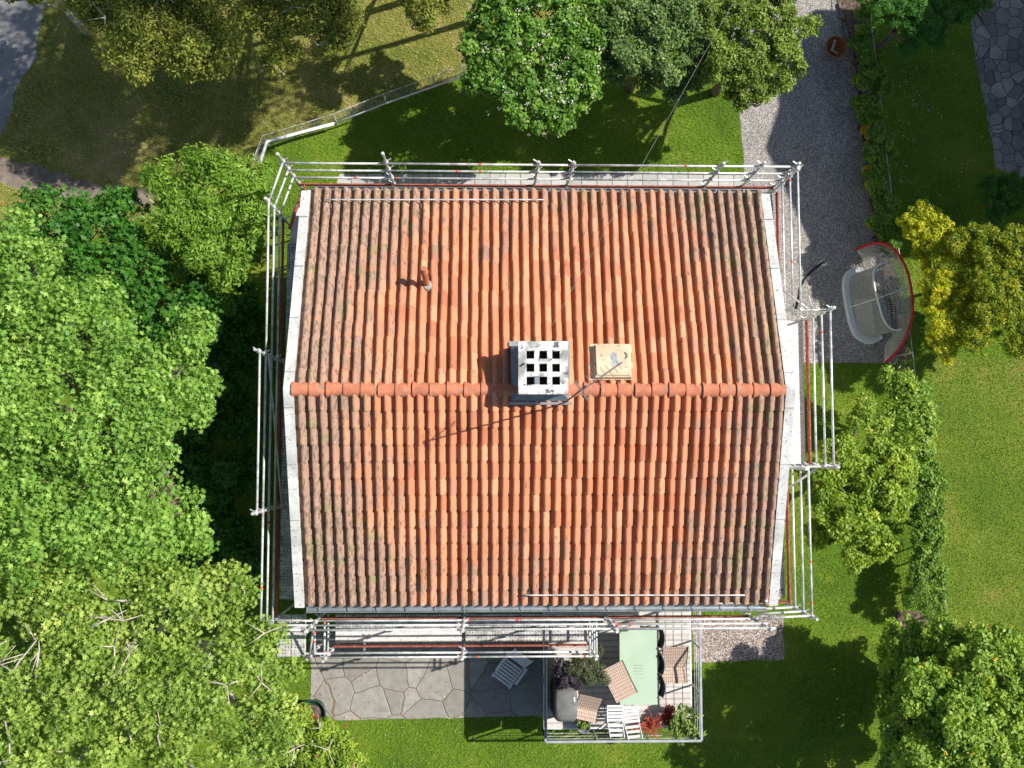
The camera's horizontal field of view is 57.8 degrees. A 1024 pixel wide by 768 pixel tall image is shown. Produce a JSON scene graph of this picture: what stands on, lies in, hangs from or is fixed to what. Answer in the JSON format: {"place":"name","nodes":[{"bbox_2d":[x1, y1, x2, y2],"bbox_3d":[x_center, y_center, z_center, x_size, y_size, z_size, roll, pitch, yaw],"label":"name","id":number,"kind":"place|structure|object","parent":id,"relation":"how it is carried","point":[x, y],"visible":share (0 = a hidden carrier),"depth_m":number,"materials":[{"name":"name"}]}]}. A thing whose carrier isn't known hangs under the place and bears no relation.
{"place":"outdoors","nodes":[
{"label":"outdoors","id":0,"kind":"place"},
{"bbox_2d":[0,0,45,134],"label":"road","id":1,"kind":"structure","parent":0,"point":[19,25],"depth_m":25.38,"materials":[{"name":"grey asphalt"}]},
{"bbox_2d":[0,157,156,206],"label":"path","id":2,"kind":"structure","parent":0,"point":[19,175],"depth_m":25.15,"materials":[{"name":"beige gravel"}]},
{"bbox_2d":[0,0,585,248],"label":"park ground","id":3,"kind":"structure","parent":0,"point":[137,105],"depth_m":25.40,"materials":[{"name":"green plant"}]},
{"bbox_2d":[1,0,90,36],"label":"birch tree","id":4,"kind":"object","parent":3,"relation":"on","point":[71,18],"visible":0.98,"depth_m":23.87,"materials":[{"name":"plant"}]},
{"bbox_2d":[2,35,148,259],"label":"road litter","id":5,"kind":"object","parent":3,"relation":"on","point":[40,102],"visible":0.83,"depth_m":25.29,"materials":[{"name":"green plant"}]},
{"bbox_2d":[61,0,261,86],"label":"birch tree","id":6,"kind":"object","parent":3,"relation":"on","point":[210,53],"visible":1,"depth_m":20.73,"materials":[{"name":"green plant"}]},
{"bbox_2d":[238,0,367,78],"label":"birch tree","id":7,"kind":"object","parent":3,"relation":"on","point":[326,15],"visible":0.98,"depth_m":21.72,"materials":[{"name":"green plant"}]},
{"bbox_2d":[397,0,452,33],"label":"birch tree","id":8,"kind":"object","parent":3,"relation":"on","point":[421,15],"visible":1,"depth_m":22.48,"materials":[{"name":"green plant"}]},
{"bbox_2d":[310,631,661,719],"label":"patio","id":9,"kind":"structure","parent":0,"point":[381,693],"depth_m":24.45,"materials":[{"name":"stone"}]},
{"bbox_2d":[303,699,325,720],"bbox_3d":[-5.159,8.512,24.120,0.720,0.450,0.720,0,86,-1],"label":"green planter","id":10,"kind":"object","parent":9,"relation":"on","point":[318,707],"visible":0.47,"depth_m":23.99,"materials":[{"name":"ceramic"}]},
{"bbox_2d":[303,643,501,742],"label":"fallen leaves","id":11,"kind":"object","parent":9,"relation":"on","point":[394,699],"visible":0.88,"depth_m":24.39,"materials":[{"name":"brown plant"}]},
{"bbox_2d":[491,648,532,688],"bbox_3d":[0.005,7.363,24.116,0.690,0.868,1.051,36,86,1],"label":"slatted lounger","id":12,"kind":"object","parent":9,"relation":"on","point":[524,666],"visible":0.91,"depth_m":24.17,"materials":[{"name":"white paint"}]},
{"bbox_2d":[542,611,702,742],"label":"raised deck","id":13,"kind":"structure","parent":9,"relation":"on","point":[675,694],"depth_m":23.44,"materials":[{"name":"white paint"}]},
{"bbox_2d":[550,677,576,721],"bbox_3d":[1.289,7.779,22.843,0.638,1.110,0.968,0,86,-1],"label":"covered grill","id":14,"kind":"object","parent":13,"relation":"on","point":[563,705],"visible":0.85,"depth_m":22.32,"materials":[{"name":"grey"}]},
{"bbox_2d":[576,720,590,733],"bbox_3d":[1.772,8.515,23.189,0.352,0.340,0.352,0,86,-1],"label":"planter pot","id":15,"kind":"object","parent":13,"relation":"on","point":[586,730],"visible":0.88,"depth_m":23.06,"materials":[{"name":"white ceramic"}]},
{"bbox_2d":[576,719,589,729],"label":"plant","id":16,"kind":"object","parent":15,"relation":"in","point":[580,726],"visible":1,"depth_m":22.99,"materials":[{"name":"green plant"}]},
{"bbox_2d":[576,694,602,722],"bbox_3d":[1.860,8.003,23.047,0.624,0.710,0.668,13,86,0],"label":"woven chair","id":17,"kind":"object","parent":13,"relation":"on","point":[588,707],"visible":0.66,"depth_m":22.95,"materials":[{"name":"wicker"}]},
{"bbox_2d":[604,700,624,737],"bbox_3d":[2.553,8.277,22.980,0.424,0.843,0.705,0,86,-1],"label":"slatted chair","id":18,"kind":"object","parent":13,"relation":"on","point":[611,708],"visible":0.95,"depth_m":22.97,"materials":[{"name":"white paint"}]},
{"bbox_2d":[600,660,637,702],"bbox_3d":[2.592,7.260,22.931,0.624,1.079,0.937,-26,87,-3],"label":"woven chair","id":19,"kind":"object","parent":13,"relation":"on","point":[621,686],"visible":0.82,"depth_m":22.65,"materials":[{"name":"wicker"}]},
{"bbox_2d":[619,702,642,739],"bbox_3d":[2.957,8.312,22.987,0.424,0.843,0.705,-6,86,-2],"label":"slatted chair","id":20,"kind":"object","parent":13,"relation":"on","point":[632,721],"visible":0.95,"depth_m":22.97,"materials":[{"name":"white paint"}]},
{"bbox_2d":[617,627,657,704],"bbox_3d":[3.094,6.970,23.130,0.920,0.741,1.808,0,86,-1],"label":"garden table","id":21,"kind":"object","parent":13,"relation":"on","point":[638,652],"visible":0.84,"depth_m":22.77,"materials":[{"name":"green paint"}]},
{"bbox_2d":[642,716,654,728],"bbox_3d":[3.407,8.483,23.281,0.320,0.240,0.315,0,86,-1],"label":"red pot","id":22,"kind":"object","parent":13,"relation":"on","point":[645,719],"visible":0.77,"depth_m":23.20,"materials":[{"name":"ceramic"}]},
{"bbox_2d":[627,707,669,745],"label":"red stem plant","id":23,"kind":"object","parent":22,"relation":"in","point":[652,725],"visible":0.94,"depth_m":22.96,"materials":[{"name":"plant"}]},
{"bbox_2d":[640,625,664,648],"bbox_3d":[3.461,6.264,23.118,0.555,0.879,0.482,3,86,-1],"label":"curved chair","id":24,"kind":"object","parent":13,"relation":"on","point":[661,642],"visible":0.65,"depth_m":22.87,"materials":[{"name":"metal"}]},
{"bbox_2d":[657,652,664,674],"bbox_3d":[3.454,6.897,23.074,0.555,0.879,0.482,-3,86,-2],"label":"curved chair","id":25,"kind":"object","parent":13,"relation":"on","point":[661,669],"visible":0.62,"depth_m":22.78,"materials":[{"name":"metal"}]},
{"bbox_2d":[657,673,665,697],"bbox_3d":[3.463,7.437,23.036,0.555,0.879,0.482,1,86,-1],"label":"curved chair","id":26,"kind":"object","parent":13,"relation":"on","point":[662,690],"visible":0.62,"depth_m":22.74,"materials":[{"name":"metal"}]},
{"bbox_2d":[657,647,688,683],"bbox_3d":[4.031,6.975,23.172,0.668,0.711,0.956,-1,86,-1],"label":"woven chair","id":27,"kind":"object","parent":13,"relation":"on","point":[675,659],"visible":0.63,"depth_m":23.07,"materials":[{"name":"wicker"}]},
{"bbox_3d":[4.276,8.459,23.254,0.352,0.340,0.352,0,86,-1],"label":"planter pot","id":28,"kind":"object","parent":13,"relation":"on","visible":0},
{"bbox_2d":[667,703,706,746],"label":"oleander","id":29,"kind":"object","parent":28,"relation":"in","point":[688,729],"visible":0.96,"depth_m":22.71,"materials":[{"name":"green plant"}]},
{"bbox_2d":[0,0,1023,767],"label":"ground","id":30,"kind":"structure","parent":0,"point":[556,146],"depth_m":25.02,"materials":[{"name":"green plant"}]},
{"bbox_2d":[0,205,225,603],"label":"maple tree","id":31,"kind":"object","parent":30,"relation":"on","point":[140,425],"visible":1,"depth_m":17.10,"materials":[{"name":"green plant"}]},
{"bbox_2d":[5,180,236,348],"bbox_3d":[-9.046,-2.763,22.861,5.777,4.456,3.420,16,86,0],"label":"maple tree","id":32,"kind":"object","parent":30,"relation":"on","point":[86,253],"visible":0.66,"depth_m":21.06,"materials":[{"name":"green plant"}]},
{"bbox_2d":[0,547,307,767],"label":"plane tree","id":33,"kind":"object","parent":30,"relation":"on","point":[169,650],"visible":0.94,"depth_m":17.30,"materials":[{"name":"green plant"}]},
{"bbox_2d":[138,141,281,315],"bbox_3d":[-6.837,-3.400,22.631,3.252,5.111,3.733,0,86,-1],"label":"rowan tree","id":34,"kind":"object","parent":30,"relation":"on","point":[209,219],"visible":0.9,"depth_m":20.63,"materials":[{"name":"green plant"}]},
{"bbox_2d":[162,436,267,518],"bbox_3d":[-7.555,2.130,23.834,2.268,1.901,2.492,-41,88,-4],"label":"shade shrub","id":35,"kind":"object","parent":30,"relation":"on","point":[225,481],"visible":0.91,"depth_m":23.34,"materials":[{"name":"green plant"}]},
{"bbox_2d":[162,503,275,603],"bbox_3d":[-7.420,4.164,23.712,2.445,1.864,2.515,-36,88,-4],"label":"shade shrub","id":36,"kind":"object","parent":30,"relation":"on","point":[238,536],"visible":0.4,"depth_m":23.23,"materials":[{"name":"green plant"}]},
{"bbox_2d":[171,353,273,456],"bbox_3d":[-7.620,0.644,24.008,2.631,1.759,2.440,-20,87,-3],"label":"shade shrub","id":37,"kind":"object","parent":30,"relation":"on","point":[240,424],"visible":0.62,"depth_m":23.43,"materials":[{"name":"green plant"}]},
{"bbox_2d":[199,277,275,373],"bbox_3d":[-7.319,-1.489,24.169,2.495,1.752,2.550,0,86,-1],"label":"shade shrub","id":38,"kind":"object","parent":30,"relation":"on","point":[243,322],"visible":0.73,"depth_m":23.62,"materials":[{"name":"green plant"}]},
{"bbox_2d":[279,701,370,767],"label":"tree","id":39,"kind":"object","parent":30,"relation":"on","point":[334,745],"visible":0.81,"depth_m":23.39,"materials":[{"name":"green plant"}]},
{"bbox_2d":[253,52,504,166],"bbox_3d":[-3.079,-7.878,25.227,8.579,0.648,0.716,-25,87,-3],"label":"wire fence","id":40,"kind":"object","parent":30,"relation":"on","point":[279,138],"visible":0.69,"depth_m":25.03,"materials":[{"name":"grey metal"}]},
{"bbox_2d":[455,0,611,137],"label":"flowering tree","id":41,"kind":"object","parent":30,"relation":"on","point":[520,29],"visible":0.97,"depth_m":21.80,"materials":[{"name":"green plant"}]},
{"bbox_2d":[283,186,795,612],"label":"tiled roof house","id":42,"kind":"structure","parent":30,"relation":"on","point":[445,445],"depth_m":18.81,"materials":[{"name":"orange tile"}]},
{"bbox_2d":[564,359,622,403],"bbox_3d":[1.432,0.046,16.797,0.899,3.060,0.401,-27,87,-3],"label":"tv antenna","id":43,"kind":"object","parent":42,"relation":"attached to","point":[580,390],"visible":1,"depth_m":15.37,"materials":[{"name":"grey metal"}]},
{"bbox_2d":[250,152,840,662],"bbox_3d":[0.739,0.831,21.654,11.993,6.730,10.771,0,86,-1],"label":"scaffolding","id":44,"kind":"object","parent":30,"relation":"on","point":[378,628],"visible":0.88,"depth_m":20.41,"materials":[{"name":"metal"}]},
{"bbox_2d":[582,0,722,108],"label":"apple tree","id":45,"kind":"object","parent":30,"relation":"on","point":[657,38],"visible":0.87,"depth_m":21.92,"materials":[{"name":"green plant"}]},
{"bbox_2d":[659,704,675,725],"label":"red leaf plant","id":46,"kind":"object","parent":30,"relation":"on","point":[667,715],"visible":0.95,"depth_m":23.00,"materials":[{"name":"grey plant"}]},
{"bbox_2d":[692,615,784,662],"bbox_3d":[6.031,6.790,24.731,2.496,0.001,1.264,0,86,-1],"label":"gravel bed","id":47,"kind":"object","parent":30,"relation":"on","point":[738,645],"visible":0.7,"depth_m":24.73,"materials":[{"name":"beige gravel"}]},
{"bbox_2d":[687,0,823,113],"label":"apple tree","id":48,"kind":"object","parent":30,"relation":"on","point":[746,68],"visible":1,"depth_m":21.89,"materials":[{"name":"green plant"}]},
{"bbox_2d":[837,2,879,255],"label":"kerb","id":49,"kind":"structure","parent":30,"relation":"on","point":[856,94],"depth_m":25.78,"materials":[{"name":"concrete"}]},
{"bbox_2d":[802,391,918,574],"bbox_3d":[8.258,2.487,23.205,2.919,3.867,4.424,0,86,-1],"label":"fruit tree","id":50,"kind":"object","parent":30,"relation":"on","point":[895,495],"visible":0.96,"depth_m":22.03,"materials":[{"name":"green plant"}]},
{"bbox_2d":[848,94,873,125],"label":"hedge bush","id":51,"kind":"object","parent":30,"relation":"on","point":[857,102],"visible":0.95,"depth_m":25.10,"materials":[{"name":"green plant"}]},
{"bbox_2d":[836,0,908,358],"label":"flower bed","id":52,"kind":"object","parent":30,"relation":"on","point":[849,20],"visible":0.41,"depth_m":25.66,"materials":[{"name":"soil"}]},
{"bbox_2d":[847,2,879,54],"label":"hedge bush","id":53,"kind":"object","parent":52,"relation":"on","point":[862,35],"visible":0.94,"depth_m":25.15,"materials":[{"name":"green plant"}]},
{"bbox_2d":[860,125,869,139],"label":"yellow flower plant","id":54,"kind":"object","parent":52,"relation":"on","point":[863,130],"visible":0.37,"depth_m":25.56,"materials":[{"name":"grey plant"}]},
{"bbox_2d":[855,43,880,67],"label":"hedge bush","id":55,"kind":"object","parent":52,"relation":"on","point":[868,51],"visible":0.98,"depth_m":25.07,"materials":[{"name":"green plant"}]},
{"bbox_2d":[850,59,893,98],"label":"hedge bush","id":56,"kind":"object","parent":52,"relation":"on","point":[870,76],"visible":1,"depth_m":24.91,"materials":[{"name":"green plant"}]},
{"bbox_2d":[860,93,887,125],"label":"hedge bush","id":57,"kind":"object","parent":52,"relation":"on","point":[877,111],"visible":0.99,"depth_m":24.95,"materials":[{"name":"green plant"}]},
{"bbox_2d":[862,155,891,180],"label":"hedge bush","id":58,"kind":"object","parent":52,"relation":"on","point":[878,168],"visible":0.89,"depth_m":24.87,"materials":[{"name":"green plant"}]},
{"bbox_2d":[861,121,899,163],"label":"hedge bush","id":59,"kind":"object","parent":52,"relation":"on","point":[871,148],"visible":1,"depth_m":24.82,"materials":[{"name":"green plant"}]},
{"bbox_2d":[864,176,902,234],"bbox_3d":[9.915,-4.733,25.097,1.029,1.186,1.580,0,86,-1],"label":"hedge bush","id":60,"kind":"object","parent":52,"relation":"on","point":[881,197],"visible":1,"depth_m":24.70,"materials":[{"name":"green plant"}]},
{"bbox_2d":[877,214,902,255],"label":"hedge bush","id":61,"kind":"object","parent":52,"relation":"on","point":[891,239],"visible":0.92,"depth_m":24.66,"materials":[{"name":"green plant"}]},
{"bbox_2d":[857,0,949,642],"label":"wire fence","id":62,"kind":"object","parent":30,"relation":"on","point":[910,353],"visible":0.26,"depth_m":24.95,"materials":[{"name":"grey metal"}]},
{"bbox_2d":[876,364,941,475],"bbox_3d":[9.945,0.988,24.093,1.702,2.386,2.853,0,86,-1],"label":"lilac bush","id":63,"kind":"object","parent":30,"relation":"on","point":[911,407],"visible":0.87,"depth_m":23.14,"materials":[{"name":"green plant"}]},
{"bbox_2d":[889,609,934,700],"bbox_3d":[10.633,7.493,24.789,1.340,0.001,2.995,10,86,-1],"label":"hedge bed","id":64,"kind":"object","parent":30,"relation":"on","point":[899,615],"visible":0.08,"depth_m":24.88,"materials":[{"name":"soil"}]},
{"bbox_2d":[852,38,981,195],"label":"daisies","id":65,"kind":"object","parent":30,"relation":"on","point":[928,110],"visible":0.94,"depth_m":25.79,"materials":[{"name":"white plant"}]},
{"bbox_2d":[855,0,994,58],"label":"yew tree","id":66,"kind":"object","parent":30,"relation":"on","point":[916,29],"visible":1,"depth_m":23.33,"materials":[{"name":"green plant"}]},
{"bbox_2d":[900,574,949,619],"bbox_3d":[10.664,5.535,24.302,1.256,1.366,1.220,0,86,-1],"label":"hedge bush","id":67,"kind":"object","parent":30,"relation":"on","point":[937,604],"visible":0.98,"depth_m":23.82,"materials":[{"name":"green plant"}]},
{"bbox_2d":[906,494,948,550],"bbox_3d":[10.808,3.644,24.474,1.129,1.296,1.503,0,86,-1],"label":"hedge bush","id":68,"kind":"object","parent":30,"relation":"on","point":[930,528],"visible":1,"depth_m":23.99,"materials":[{"name":"green plant"}]},
{"bbox_2d":[907,538,949,587],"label":"hedge bush","id":69,"kind":"object","parent":30,"relation":"on","point":[919,571],"visible":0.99,"depth_m":23.89,"materials":[{"name":"green plant"}]},
{"bbox_2d":[909,458,949,511],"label":"hedge bush","id":70,"kind":"object","parent":30,"relation":"on","point":[931,476],"visible":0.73,"depth_m":24.04,"materials":[{"name":"green plant"}]},
{"bbox_2d":[896,198,991,366],"bbox_3d":[11.040,-2.587,24.293,1.977,2.543,4.304,-12,86,-2],"label":"golden conifer","id":71,"kind":"object","parent":30,"relation":"on","point":[942,292],"visible":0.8,"depth_m":23.28,"materials":[{"name":"yellow plant"}]},
{"bbox_2d":[874,611,1023,767],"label":"ash tree","id":72,"kind":"object","parent":30,"relation":"on","point":[926,714],"visible":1,"depth_m":20.17,"materials":[{"name":"green plant"}]},
{"bbox_2d":[943,221,1023,361],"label":"golden conifer","id":73,"kind":"object","parent":30,"relation":"on","point":[1003,293],"visible":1,"depth_m":22.75,"materials":[{"name":"yellow plant"}]},
{"bbox_2d":[974,169,1023,229],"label":"yew tree","id":74,"kind":"object","parent":30,"relation":"on","point":[1000,207],"visible":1,"depth_m":24.47,"materials":[{"name":"green plant"}]},
{"bbox_2d":[337,174,743,188],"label":"pavement","id":75,"kind":"structure","parent":0,"point":[602,176],"depth_m":25.49,"materials":[{"name":"concrete"}]},
{"bbox_2d":[549,0,734,329],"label":"overhead wire","id":76,"kind":"object","parent":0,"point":[639,169],"visible":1,"depth_m":19.45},
{"bbox_2d":[731,0,897,363],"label":"gravel driveway","id":77,"kind":"structure","parent":0,"point":[809,122],"depth_m":25.66,"materials":[{"name":"grey gravel"}]},
{"bbox_2d":[795,261,824,308],"bbox_3d":[8.067,-2.727,25.425,0.279,0.056,1.632,31,86,1],"label":"hose","id":78,"kind":"object","parent":77,"relation":"on","point":[810,272],"visible":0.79,"depth_m":25.43,"materials":[{"name":"black rubber"}]},
{"bbox_2d":[825,36,846,57],"bbox_3d":[8.963,-9.316,25.792,0.600,0.304,0.600,0,86,-1],"label":"fire bowl","id":79,"kind":"object","parent":77,"relation":"on","point":[840,47],"visible":1,"depth_m":25.76,"materials":[{"name":"metal"}]},
{"bbox_2d":[830,40,837,53],"bbox_3d":[8.906,-9.319,25.705,0.208,0.159,0.399,-13,86,-2],"label":"firewood","id":80,"kind":"object","parent":79,"relation":"in","point":[832,48],"visible":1,"depth_m":25.69,"materials":[{"name":"wood"}]},
{"bbox_2d":[853,299,875,335],"bbox_3d":[9.641,-1.793,25.405,0.514,0.022,1.102,-5,86,-2],"label":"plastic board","id":81,"kind":"object","parent":77,"relation":"on","point":[864,316],"visible":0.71,"depth_m":25.40,"materials":[{"name":"grey plastic"}]},
{"bbox_2d":[842,242,913,362],"bbox_3d":[9.821,-2.186,24.831,1.397,1.234,3.265,-11,86,-2],"label":"hockey goal","id":82,"kind":"object","parent":77,"relation":"on","point":[850,316],"visible":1,"depth_m":24.82,"materials":[{"name":"grey plastic"}]},
{"bbox_2d":[930,358,1023,763],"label":"neighbouring lawn","id":83,"kind":"structure","parent":0,"point":[971,475],"depth_m":25.18,"materials":[{"name":"green plant"}]},
{"bbox_2d":[970,0,1023,176],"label":"neighbouring patio","id":84,"kind":"structure","parent":0,"point":[998,36],"depth_m":26.00,"materials":[{"name":"stone"}]},
{"bbox_3d":[1.843,7.250,23.280,0.352,0.340,0.352,0,86,-1],"label":"planter pot","id":85,"kind":"object","parent":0,"visible":0},
{"bbox_2d":[561,644,611,686],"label":"olive bush","id":86,"kind":"object","parent":85,"relation":"in","point":[588,675],"visible":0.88,"depth_m":22.32,"materials":[{"name":"green plant"}]},
{"bbox_3d":[1.281,7.246,23.267,0.352,0.340,0.352,0,86,-1],"label":"planter pot","id":87,"kind":"object","parent":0,"visible":0},
{"bbox_2d":[551,657,581,690],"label":"purple shrub","id":88,"kind":"object","parent":87,"relation":"in","point":[566,681],"visible":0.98,"depth_m":22.41,"materials":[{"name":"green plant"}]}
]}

